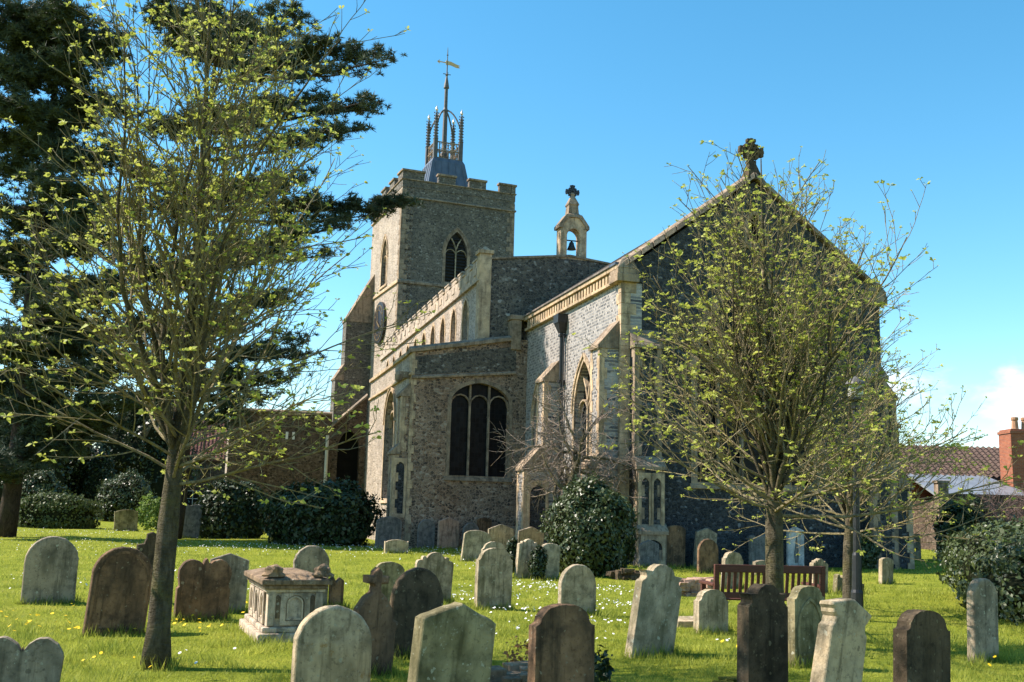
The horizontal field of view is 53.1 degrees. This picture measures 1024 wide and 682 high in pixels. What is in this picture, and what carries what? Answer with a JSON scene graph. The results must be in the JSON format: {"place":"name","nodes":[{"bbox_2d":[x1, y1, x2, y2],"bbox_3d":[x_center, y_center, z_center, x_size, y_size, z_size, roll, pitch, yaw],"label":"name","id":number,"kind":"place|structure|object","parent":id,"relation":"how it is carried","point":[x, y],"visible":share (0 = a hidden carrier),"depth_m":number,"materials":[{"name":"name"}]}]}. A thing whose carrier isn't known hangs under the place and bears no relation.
{"place":"outdoors","nodes":[
{"label":"outdoors","id":0,"kind":"place"},
{"bbox_2d":[0,516,1023,681],"bbox_3d":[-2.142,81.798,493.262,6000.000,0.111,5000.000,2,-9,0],"label":"ground","id":1,"kind":"structure","parent":0,"point":[395,559],"depth_m":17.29,"materials":[{"name":"green plant"}]},
{"bbox_2d":[0,636,63,681],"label":"headstone","id":2,"kind":"object","parent":1,"relation":"on","point":[40,659],"visible":1,"depth_m":8.16,"materials":[{"name":"grey stone"}]},
{"bbox_2d":[0,361,86,503],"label":"yew tree","id":3,"kind":"object","parent":1,"relation":"on","point":[58,472],"visible":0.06,"depth_m":78.64,"materials":[{"name":"green plant"}]},
{"bbox_2d":[21,468,74,496],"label":"ivy mound","id":4,"kind":"object","parent":1,"relation":"on","point":[38,481],"visible":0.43,"depth_m":68.04,"materials":[{"name":"green plant"}]},
{"bbox_2d":[20,536,78,603],"bbox_3d":[-7.255,3.728,16.082,0.783,1.303,0.122,6,-9,-27],"label":"headstone","id":5,"kind":"object","parent":1,"relation":"on","point":[50,568],"visible":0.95,"depth_m":16.05,"materials":[{"name":"grey stone"}]},
{"bbox_2d":[18,489,105,528],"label":"clipped hedge","id":6,"kind":"object","parent":1,"relation":"on","point":[49,510],"visible":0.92,"depth_m":52.58,"materials":[{"name":"green plant"}]},
{"bbox_2d":[0,0,159,536],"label":"pine tree","id":7,"kind":"object","parent":1,"relation":"on","point":[25,71],"visible":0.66,"depth_m":40.97,"materials":[{"name":"green plant"}]},
{"bbox_2d":[60,395,114,495],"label":"yew tree","id":8,"kind":"object","parent":1,"relation":"on","point":[80,465],"visible":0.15,"depth_m":84.46,"materials":[{"name":"green plant"}]},
{"bbox_2d":[73,449,117,516],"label":"dark shrub","id":9,"kind":"object","parent":1,"relation":"on","point":[90,480],"visible":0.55,"depth_m":84.44,"materials":[{"name":"green plant"}]},
{"bbox_2d":[82,546,152,635],"bbox_3d":[-4.933,3.262,12.828,0.727,1.349,0.142,10,-11,-28],"label":"headstone","id":10,"kind":"object","parent":1,"relation":"on","point":[119,588],"visible":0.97,"depth_m":12.79,"materials":[{"name":"brown stone"}]},
{"bbox_2d":[114,510,137,530],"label":"headstone","id":11,"kind":"object","parent":1,"relation":"on","point":[126,519],"visible":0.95,"depth_m":50.43,"materials":[{"name":"stone"}]},
{"bbox_2d":[95,467,157,521],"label":"ivy mound","id":12,"kind":"object","parent":1,"relation":"on","point":[128,491],"visible":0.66,"depth_m":69.52,"materials":[{"name":"green plant"}]},
{"bbox_2d":[136,532,155,599],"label":"headstone","id":13,"kind":"object","parent":1,"relation":"on","point":[146,548],"visible":0.29,"depth_m":16.36,"materials":[{"name":"stone"}]},
{"bbox_2d":[92,379,203,515],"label":"yew tree","id":14,"kind":"object","parent":1,"relation":"on","point":[148,469],"visible":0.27,"depth_m":93.54,"materials":[{"name":"green plant"}]},
{"bbox_2d":[135,491,160,530],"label":"weed clump","id":15,"kind":"object","parent":1,"relation":"on","point":[153,512],"visible":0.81,"depth_m":52.88,"materials":[{"name":"green plant"}]},
{"bbox_2d":[182,503,201,537],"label":"headstone","id":16,"kind":"object","parent":1,"relation":"on","point":[192,522],"visible":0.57,"depth_m":43.88,"materials":[{"name":"grey stone"}]},
{"bbox_2d":[173,558,231,621],"bbox_3d":[-4.331,3.606,14.325,0.731,1.121,0.134,7,-10,-27],"label":"headstone","id":17,"kind":"object","parent":1,"relation":"on","point":[203,588],"visible":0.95,"depth_m":14.28,"materials":[{"name":"brown stone"}]},
{"bbox_2d":[186,421,226,505],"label":"brick house","id":18,"kind":"structure","parent":1,"relation":"on","point":[193,498],"depth_m":99.01,"materials":[{"name":"red brick"}]},
{"bbox_2d":[186,490,198,505],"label":"window","id":19,"kind":"structure","parent":18,"relation":"in","point":[193,498],"depth_m":98.21,"materials":[{"name":"white paint"}]},
{"bbox_2d":[0,0,434,670],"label":"young tree","id":20,"kind":"object","parent":1,"relation":"on","point":[182,412],"visible":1,"depth_m":10.29,"materials":[{"name":"green plant"}]},
{"bbox_2d":[210,553,248,612],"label":"headstone","id":21,"kind":"object","parent":1,"relation":"on","point":[239,566],"visible":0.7,"depth_m":15.43,"materials":[{"name":"grey stone"}]},
{"bbox_2d":[193,475,269,538],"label":"dark hedge","id":22,"kind":"object","parent":1,"relation":"on","point":[237,514],"visible":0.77,"depth_m":44.00,"materials":[{"name":"green plant"}]},
{"bbox_2d":[106,0,425,538],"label":"pine tree","id":23,"kind":"object","parent":1,"relation":"on","point":[360,104],"visible":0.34,"depth_m":44.61,"materials":[{"name":"green plant"}]},
{"bbox_2d":[239,563,333,642],"bbox_3d":[-2.863,3.327,12.941,0.898,1.096,1.693,5,-10,-21],"label":"chest tomb","id":24,"kind":"object","parent":1,"relation":"on","point":[287,599],"visible":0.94,"depth_m":12.27,"materials":[{"name":"stone"}]},
{"bbox_2d":[293,545,329,606],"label":"headstone","id":25,"kind":"object","parent":1,"relation":"on","point":[309,558],"visible":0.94,"depth_m":16.36,"materials":[{"name":"grey stone"}]},
{"bbox_2d":[255,473,386,546],"bbox_3d":[-7.553,6.682,40.484,5.083,2.910,3.607,2,-9,0],"label":"laurel bush","id":26,"kind":"object","parent":1,"relation":"on","point":[347,518],"visible":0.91,"depth_m":39.41,"materials":[{"name":"green plant"}]},
{"bbox_2d":[291,605,371,681],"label":"headstone","id":27,"kind":"object","parent":1,"relation":"on","point":[332,643],"visible":1,"depth_m":8.15,"materials":[{"name":"stone"}]},
{"bbox_2d":[328,577,343,605],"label":"headstone","id":28,"kind":"object","parent":1,"relation":"on","point":[336,591],"visible":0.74,"depth_m":16.37,"materials":[{"name":"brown stone"}]},
{"bbox_2d":[13,527,729,663],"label":"daisies","id":29,"kind":"object","parent":1,"relation":"on","point":[416,552],"visible":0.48,"depth_m":20.92,"materials":[{"name":"white plant"}]},
{"bbox_2d":[353,567,398,675],"bbox_3d":[-1.372,2.863,9.979,0.504,1.290,0.164,9,-11,-28],"label":"headstone","id":30,"kind":"object","parent":1,"relation":"on","point":[373,608],"visible":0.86,"depth_m":9.96,"materials":[{"name":"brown stone"}]},
{"bbox_2d":[369,561,404,602],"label":"headstone","id":31,"kind":"object","parent":1,"relation":"on","point":[393,571],"visible":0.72,"depth_m":16.65,"materials":[{"name":"stone"}]},
{"bbox_2d":[375,516,401,547],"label":"headstone","id":32,"kind":"object","parent":1,"relation":"on","point":[388,528],"visible":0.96,"depth_m":38.91,"materials":[{"name":"grey stone"}]},
{"bbox_2d":[384,539,408,552],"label":"headstone","id":33,"kind":"object","parent":1,"relation":"on","point":[397,545],"visible":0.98,"depth_m":34.29,"materials":[{"name":"stone"}]},
{"bbox_2d":[390,567,442,658],"bbox_3d":[-1.055,3.104,11.197,0.592,1.229,0.134,6,-8,-25],"label":"headstone","id":34,"kind":"object","parent":1,"relation":"on","point":[416,591],"visible":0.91,"depth_m":11.14,"materials":[{"name":"stone"}]},
{"bbox_2d":[416,519,434,547],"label":"headstone","id":35,"kind":"object","parent":1,"relation":"on","point":[426,533],"visible":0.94,"depth_m":39.52,"materials":[{"name":"grey stone"}]},
{"bbox_2d":[415,552,453,600],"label":"headstone","id":36,"kind":"object","parent":1,"relation":"on","point":[440,566],"visible":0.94,"depth_m":17.47,"materials":[{"name":"stone"}]},
{"bbox_2d":[437,517,459,548],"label":"headstone","id":37,"kind":"object","parent":1,"relation":"on","point":[448,533],"visible":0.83,"depth_m":39.62,"materials":[{"name":"stone"}]},
{"bbox_2d":[407,602,495,681],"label":"headstone","id":38,"kind":"object","parent":1,"relation":"on","point":[453,642],"visible":1,"depth_m":7.68,"materials":[{"name":"stone"}]},
{"bbox_2d":[462,522,478,542],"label":"headstone","id":39,"kind":"object","parent":1,"relation":"on","point":[469,526],"visible":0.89,"depth_m":39.43,"materials":[{"name":"grey stone"}]},
{"bbox_2d":[460,530,491,560],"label":"headstone","id":40,"kind":"object","parent":1,"relation":"on","point":[474,542],"visible":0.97,"depth_m":30.84,"materials":[{"name":"stone"}]},
{"bbox_2d":[476,517,491,532],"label":"headstone","id":41,"kind":"object","parent":1,"relation":"on","point":[484,524],"visible":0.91,"depth_m":40.27,"materials":[{"name":"brown stone"}]},
{"bbox_2d":[474,548,512,609],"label":"headstone","id":42,"kind":"object","parent":1,"relation":"on","point":[493,575],"visible":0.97,"depth_m":16.54,"materials":[{"name":"stone"}]},
{"bbox_2d":[481,541,506,551],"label":"headstone","id":43,"kind":"object","parent":1,"relation":"on","point":[493,544],"visible":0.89,"depth_m":24.68,"materials":[{"name":"stone"}]},
{"bbox_2d":[0,521,995,667],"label":"dandelions","id":44,"kind":"object","parent":1,"relation":"on","point":[101,652],"visible":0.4,"depth_m":13.12,"materials":[{"name":"yellow plant"}]},
{"bbox_2d":[488,524,514,548],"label":"headstone","id":45,"kind":"object","parent":1,"relation":"on","point":[502,533],"visible":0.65,"depth_m":35.63,"materials":[{"name":"stone"}]},
{"bbox_2d":[490,660,527,681],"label":"rubble kerb","id":46,"kind":"structure","parent":1,"relation":"on","point":[516,671],"depth_m":9.51,"materials":[{"name":"grey stone"}]},
{"bbox_2d":[505,536,517,572],"bbox_3d":[0.013,5.510,26.233,0.490,1.008,0.363,2,-9,0],"label":"ivy tuft","id":47,"kind":"object","parent":1,"relation":"on","point":[511,548],"visible":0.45,"depth_m":26.17,"materials":[{"name":"green plant"}]},
{"bbox_2d":[503,636,527,661],"bbox_3d":[0.077,3.211,10.519,0.262,0.353,0.289,-4,-11,29],"label":"dead plant","id":48,"kind":"object","parent":1,"relation":"on","point":[517,645],"visible":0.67,"depth_m":10.48,"materials":[{"name":"brown plant"}]},
{"bbox_2d":[514,539,537,578],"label":"headstone","id":49,"kind":"object","parent":1,"relation":"on","point":[525,547],"visible":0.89,"depth_m":24.60,"materials":[{"name":"stone"}]},
{"bbox_2d":[518,527,543,545],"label":"headstone","id":50,"kind":"object","parent":1,"relation":"on","point":[529,533],"visible":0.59,"depth_m":34.58,"materials":[{"name":"grey stone"}]},
{"bbox_2d":[527,543,548,579],"bbox_3d":[0.614,5.267,24.268,0.553,0.923,0.358,2,-9,0],"label":"ivy clump","id":51,"kind":"object","parent":1,"relation":"on","point":[537,568],"visible":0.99,"depth_m":24.19,"materials":[{"name":"green plant"}]},
{"bbox_2d":[541,543,560,579],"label":"headstone","id":52,"kind":"object","parent":1,"relation":"on","point":[553,554],"visible":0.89,"depth_m":24.58,"materials":[{"name":"stone"}]},
{"bbox_2d":[528,603,594,681],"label":"headstone","id":53,"kind":"object","parent":1,"relation":"on","point":[561,644],"visible":1,"depth_m":8.44,"materials":[{"name":"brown stone"}]},
{"bbox_2d":[225,50,914,569],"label":"church","id":54,"kind":"structure","parent":1,"relation":"on","point":[501,326],"depth_m":40.84,"materials":[{"name":"grey stone"}]},
{"bbox_2d":[336,431,357,489],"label":"doorway","id":55,"kind":"structure","parent":54,"relation":"in","point":[347,462],"depth_m":56.99,"materials":[{"name":"black"}]},
{"bbox_2d":[378,234,387,290],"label":"window","id":56,"kind":"structure","parent":54,"relation":"in","point":[385,237],"depth_m":72.95,"materials":[{"name":"beige stone"}]},
{"bbox_2d":[379,387,395,502],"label":"window","id":57,"kind":"structure","parent":54,"relation":"in","point":[391,389],"depth_m":46.03,"materials":[{"name":"beige stone"}]},
{"bbox_2d":[430,323,434,343],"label":"window","id":58,"kind":"structure","parent":54,"relation":"in","point":[433,323],"depth_m":51.77,"materials":[{"name":"beige stone"}]},
{"bbox_2d":[439,315,445,342],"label":"window","id":59,"kind":"structure","parent":54,"relation":"in","point":[443,317],"depth_m":49.54,"materials":[{"name":"stone"}]},
{"bbox_2d":[450,307,456,341],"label":"window","id":60,"kind":"structure","parent":54,"relation":"in","point":[455,326],"depth_m":47.50,"materials":[{"name":"stone"}]},
{"bbox_2d":[441,227,470,283],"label":"window","id":61,"kind":"structure","parent":54,"relation":"in","point":[453,249],"depth_m":70.48,"materials":[{"name":"stone"}]},
{"bbox_2d":[461,297,468,340],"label":"window","id":62,"kind":"structure","parent":54,"relation":"in","point":[467,316],"depth_m":45.31,"materials":[{"name":"stone"}]},
{"bbox_2d":[444,379,512,481],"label":"window","id":63,"kind":"structure","parent":54,"relation":"in","point":[470,456],"depth_m":41.46,"materials":[{"name":"black glass"}]},
{"bbox_2d":[530,373,540,448],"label":"window","id":64,"kind":"structure","parent":54,"relation":"in","point":[535,388],"depth_m":40.82,"materials":[{"name":"beige stone"}]},
{"bbox_2d":[570,353,589,468],"bbox_3d":[2.574,3.143,35.218,0.430,5.528,2.363,4,-10,-16],"label":"window","id":65,"kind":"structure","parent":54,"relation":"in","point":[583,360],"depth_m":35.94,"materials":[{"name":"beige stone"}]},
{"bbox_2d":[743,211,767,249],"bbox_3d":[8.119,-3.727,34.516,0.900,1.346,0.430,4,-10,-16],"label":"window","id":66,"kind":"structure","parent":54,"relation":"in","point":[752,224],"depth_m":34.45,"materials":[{"name":"beige glass"}]},
{"bbox_2d":[689,272,822,492],"bbox_3d":[7.978,1.285,33.735,4.883,7.239,0.500,4,-10,-16],"label":"window","id":67,"kind":"structure","parent":54,"relation":"in","point":[695,483],"depth_m":33.42,"materials":[{"name":"black glass"}]},
{"bbox_2d":[487,365,659,515],"bbox_3d":[2.197,3.745,31.117,4.870,6.306,4.804,6,-10,-27],"label":"bare tree","id":68,"kind":"object","parent":1,"relation":"on","point":[577,458],"visible":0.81,"depth_m":31.00,"materials":[{"name":"brown plant"}]},
{"bbox_2d":[558,564,595,613],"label":"headstone","id":69,"kind":"object","parent":1,"relation":"on","point":[577,584],"visible":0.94,"depth_m":16.08,"materials":[{"name":"stone"}]},
{"bbox_2d":[536,471,639,576],"bbox_3d":[1.947,4.678,26.076,2.644,2.734,2.264,2,-9,0],"label":"ivy bush","id":70,"kind":"object","parent":1,"relation":"on","point":[590,528],"visible":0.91,"depth_m":25.41,"materials":[{"name":"green plant"}]},
{"bbox_2d":[594,644,614,681],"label":"dark weed","id":71,"kind":"object","parent":1,"relation":"on","point":[603,673],"visible":0.75,"depth_m":9.78,"materials":[{"name":"green plant"}]},
{"bbox_2d":[606,568,639,579],"bbox_3d":[2.745,5.648,24.662,0.841,0.369,0.649,4,-10,-16],"label":"rubble edging","id":72,"kind":"object","parent":1,"relation":"on","point":[626,574],"visible":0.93,"depth_m":24.43,"materials":[{"name":"stone"}]},
{"bbox_2d":[638,540,658,566],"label":"headstone","id":73,"kind":"object","parent":1,"relation":"on","point":[648,551],"visible":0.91,"depth_m":30.12,"materials":[{"name":"grey stone"}]},
{"bbox_2d":[624,564,681,657],"bbox_3d":[1.631,3.228,11.786,0.604,1.303,0.134,19,-16,-28],"label":"headstone","id":74,"kind":"object","parent":1,"relation":"on","point":[654,614],"visible":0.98,"depth_m":11.74,"materials":[{"name":"stone"}]},
{"bbox_2d":[667,525,685,566],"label":"headstone","id":75,"kind":"object","parent":1,"relation":"on","point":[676,538],"visible":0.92,"depth_m":31.26,"materials":[{"name":"grey stone"}]},
{"bbox_2d":[677,616,692,626],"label":"ledger slab","id":76,"kind":"structure","parent":1,"relation":"on","point":[684,621],"depth_m":14.84,"materials":[{"name":"stone"}]},
{"bbox_2d":[679,577,719,596],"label":"rubble wall","id":77,"kind":"structure","parent":1,"relation":"on","point":[689,586],"depth_m":20.61,"materials":[{"name":"stone"}]},
{"bbox_2d":[693,528,716,567],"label":"headstone","id":78,"kind":"object","parent":1,"relation":"on","point":[702,534],"visible":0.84,"depth_m":31.33,"materials":[{"name":"grey stone"}]},
{"bbox_2d":[697,539,717,573],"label":"headstone","id":79,"kind":"object","parent":1,"relation":"on","point":[707,554],"visible":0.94,"depth_m":28.36,"materials":[{"name":"grey stone"}]},
{"bbox_2d":[693,589,727,633],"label":"headstone","id":80,"kind":"object","parent":1,"relation":"on","point":[710,607],"visible":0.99,"depth_m":14.14,"materials":[{"name":"stone"}]},
{"bbox_2d":[712,676,736,681],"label":"kerb stone","id":81,"kind":"object","parent":1,"relation":"on","point":[727,678],"visible":0.69,"depth_m":9.59,"materials":[{"name":"grey stone"}]},
{"bbox_2d":[720,552,742,588],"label":"headstone","id":82,"kind":"object","parent":1,"relation":"on","point":[734,558],"visible":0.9,"depth_m":22.28,"materials":[{"name":"stone"}]},
{"bbox_2d":[748,535,764,564],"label":"headstone","id":83,"kind":"object","parent":1,"relation":"on","point":[756,548],"visible":0.55,"depth_m":31.70,"materials":[{"name":"grey stone"}]},
{"bbox_2d":[753,560,764,574],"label":"headstone","id":84,"kind":"object","parent":1,"relation":"on","point":[759,562],"visible":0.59,"depth_m":28.91,"materials":[{"name":"grey stone"}]},
{"bbox_2d":[737,583,787,681],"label":"headstone","id":85,"kind":"object","parent":1,"relation":"on","point":[762,632],"visible":1,"depth_m":9.23,"materials":[{"name":"stone"}]},
{"bbox_2d":[699,564,825,600],"bbox_3d":[3.666,3.759,15.012,1.690,0.960,0.700,3,-9,-8],"label":"park bench","id":86,"kind":"object","parent":1,"relation":"on","point":[759,569],"visible":0.38,"depth_m":14.72,"materials":[{"name":"brown wood"}]},
{"bbox_2d":[786,527,803,565],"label":"headstone","id":87,"kind":"object","parent":1,"relation":"on","point":[792,557],"visible":0.77,"depth_m":32.23,"materials":[{"name":"white stone"}]},
{"bbox_2d":[572,139,1023,592],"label":"young tree","id":88,"kind":"object","parent":1,"relation":"on","point":[775,449],"visible":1,"depth_m":13.43,"materials":[{"name":"green plant"}]},
{"bbox_2d":[787,585,824,666],"bbox_3d":[3.237,3.267,11.251,0.451,1.133,0.134,5,-8,-29],"label":"headstone","id":89,"kind":"object","parent":1,"relation":"on","point":[805,614],"visible":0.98,"depth_m":11.19,"materials":[{"name":"stone"}]},
{"bbox_2d":[809,558,827,592],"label":"headstone","id":90,"kind":"object","parent":1,"relation":"on","point":[817,562],"visible":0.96,"depth_m":21.75,"materials":[{"name":"stone"}]},
{"bbox_2d":[832,574,842,592],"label":"headstone","id":91,"kind":"object","parent":1,"relation":"on","point":[837,580],"visible":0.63,"depth_m":22.05,"materials":[{"name":"stone"}]},
{"bbox_2d":[810,598,870,681],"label":"headstone","id":92,"kind":"object","parent":1,"relation":"on","point":[840,647],"visible":1,"depth_m":8.24,"materials":[{"name":"stone"}]},
{"bbox_2d":[845,376,865,606],"bbox_3d":[5.725,2.610,17.026,0.380,4.070,0.380,3,-9,0],"label":"lamp post","id":93,"kind":"object","parent":1,"relation":"on","point":[856,592],"visible":0.57,"depth_m":16.89,"materials":[{"name":"black metal"}]},
{"bbox_2d":[716,292,1023,598],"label":"young tree","id":94,"kind":"object","parent":1,"relation":"on","point":[845,506],"visible":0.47,"depth_m":17.69,"materials":[{"name":"green plant"}]},
{"bbox_2d":[860,528,881,569],"bbox_3d":[11.319,6.671,32.662,0.932,1.398,0.839,2,-9,0],"label":"shrub","id":95,"kind":"object","parent":1,"relation":"on","point":[870,555],"visible":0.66,"depth_m":32.39,"materials":[{"name":"green plant"}]},
{"bbox_2d":[878,557,892,583],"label":"headstone","id":96,"kind":"object","parent":1,"relation":"on","point":[885,570],"visible":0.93,"depth_m":25.90,"materials":[{"name":"stone"}]},
{"bbox_2d":[913,534,920,559],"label":"headstone","id":97,"kind":"object","parent":1,"relation":"on","point":[917,547],"visible":0.3,"depth_m":42.28,"materials":[{"name":"stone"}]},
{"bbox_2d":[893,609,950,681],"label":"headstone","id":98,"kind":"object","parent":1,"relation":"on","point":[921,646],"visible":1,"depth_m":8.64,"materials":[{"name":"stone"}]},
{"bbox_2d":[932,480,949,560],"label":"stone pillar","id":99,"kind":"structure","parent":1,"relation":"on","point":[938,484],"depth_m":42.43,"materials":[{"name":"grey stone"}]},
{"bbox_2d":[899,417,1023,549],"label":"cottage","id":100,"kind":"structure","parent":1,"relation":"on","point":[999,459],"depth_m":56.60,"materials":[{"name":"red brick"}]},
{"bbox_2d":[929,491,1005,561],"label":"holly bush","id":101,"kind":"object","parent":1,"relation":"on","point":[955,511],"visible":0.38,"depth_m":40.03,"materials":[{"name":"green plant"}]},
{"bbox_2d":[931,514,1023,625],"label":"bush","id":102,"kind":"object","parent":1,"relation":"on","point":[999,566],"visible":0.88,"depth_m":18.59,"materials":[{"name":"green plant"}]},
{"bbox_2d":[967,578,998,662],"bbox_3d":[5.672,3.491,12.338,0.470,1.241,0.122,10,-12,-30],"label":"headstone","id":103,"kind":"object","parent":1,"relation":"on","point":[982,615],"visible":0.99,"depth_m":12.29,"materials":[{"name":"grey stone"}]},
{"bbox_2d":[949,494,1023,526],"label":"garden wall","id":104,"kind":"structure","parent":1,"relation":"on","point":[1000,499],"depth_m":43.55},
{"bbox_2d":[960,478,1023,527],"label":"bare shrub","id":105,"kind":"object","parent":1,"relation":"on","point":[1013,510],"visible":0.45,"depth_m":39.15,"materials":[{"name":"brown plant"}]},
{"bbox_2d":[0,0,1023,447],"label":"sky","id":106,"kind":"structure","parent":0,"point":[597,97],"materials":[{"name":"blue"}]}
]}

